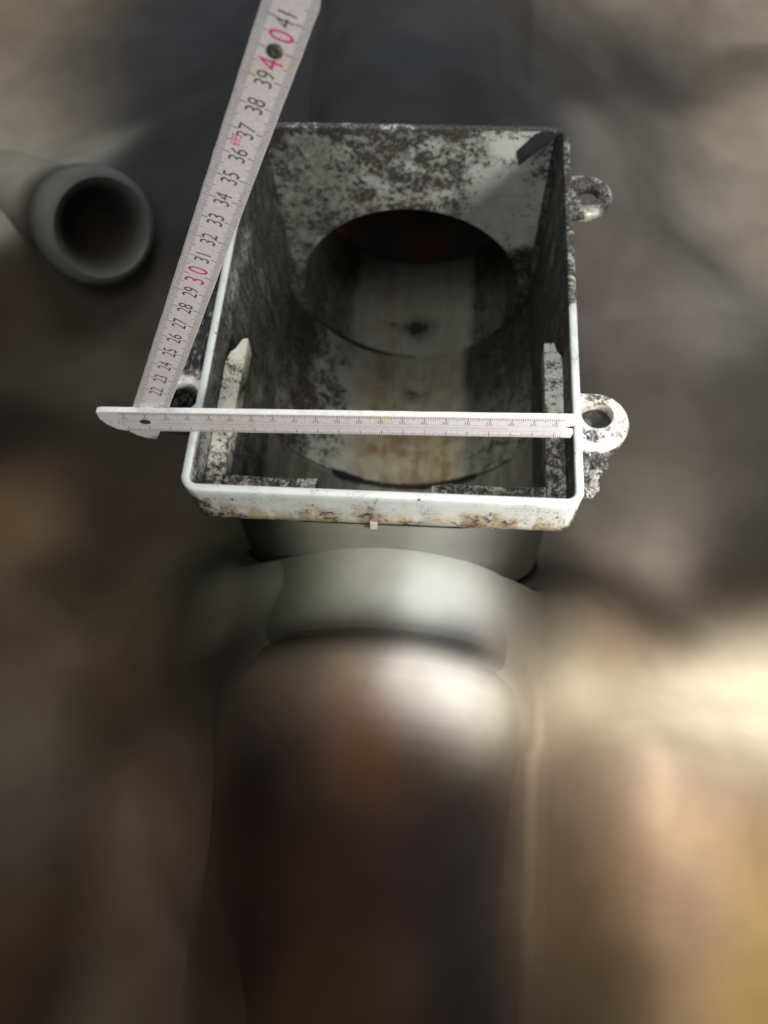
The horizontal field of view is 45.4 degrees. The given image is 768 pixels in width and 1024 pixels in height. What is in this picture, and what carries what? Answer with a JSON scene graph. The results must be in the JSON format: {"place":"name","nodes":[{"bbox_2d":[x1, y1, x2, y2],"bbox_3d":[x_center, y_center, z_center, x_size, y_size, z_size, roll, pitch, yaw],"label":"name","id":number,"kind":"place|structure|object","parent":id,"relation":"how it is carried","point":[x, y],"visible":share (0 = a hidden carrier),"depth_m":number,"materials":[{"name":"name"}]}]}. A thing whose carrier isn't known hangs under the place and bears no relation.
{"place":"outdoors","nodes":[
{"label":"outdoors","id":0,"kind":"place"},
{"bbox_2d":[0,0,767,1023],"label":"ground","id":1,"kind":"structure","parent":0,"point":[138,594],"depth_m":0.58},
{"bbox_2d":[0,149,153,284],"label":"drain pipe","id":2,"kind":"object","parent":1,"relation":"on","point":[51,210],"visible":0.98,"depth_m":0.66,"materials":[{"name":"fired plastic"},{"name":"ceramic"}]},
{"bbox_2d":[210,759,510,1023],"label":"clay pipe","id":3,"kind":"object","parent":1,"relation":"on","point":[359,892],"visible":0.8,"depth_m":0.42,"materials":[{"name":"fired clay"},{"name":"glazed ceramic"}]},
{"bbox_2d":[213,635,519,788],"bbox_3d":[-0.006,0.127,0.504,0.172,0.177,0.066,2,62,4],"label":"pipe collar","id":4,"kind":"object","parent":3,"relation":"attached to","point":[347,697],"visible":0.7,"depth_m":0.43,"materials":[{"name":"fired"},{"name":"glazed ceramic"}]},
{"bbox_2d":[167,122,628,672],"bbox_3d":[0.009,-0.080,0.586,0.236,0.230,0.398,2,62,4],"label":"drain box","id":5,"kind":"object","parent":4,"relation":"on","point":[431,542],"visible":0.85,"depth_m":0.55,"materials":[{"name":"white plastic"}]},
{"bbox_2d":[96,0,579,438],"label":"folding rule","id":6,"kind":"object","parent":5,"relation":"on","point":[278,38],"visible":1,"depth_m":0.36,"materials":[{"name":"paint"}]},
{"bbox_2d":[314,0,501,263],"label":"clay pipe","id":7,"kind":"object","parent":1,"relation":"on","point":[435,62],"visible":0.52,"depth_m":0.66,"materials":[{"name":"fired clay"},{"name":"glazed ceramic"}]}
]}

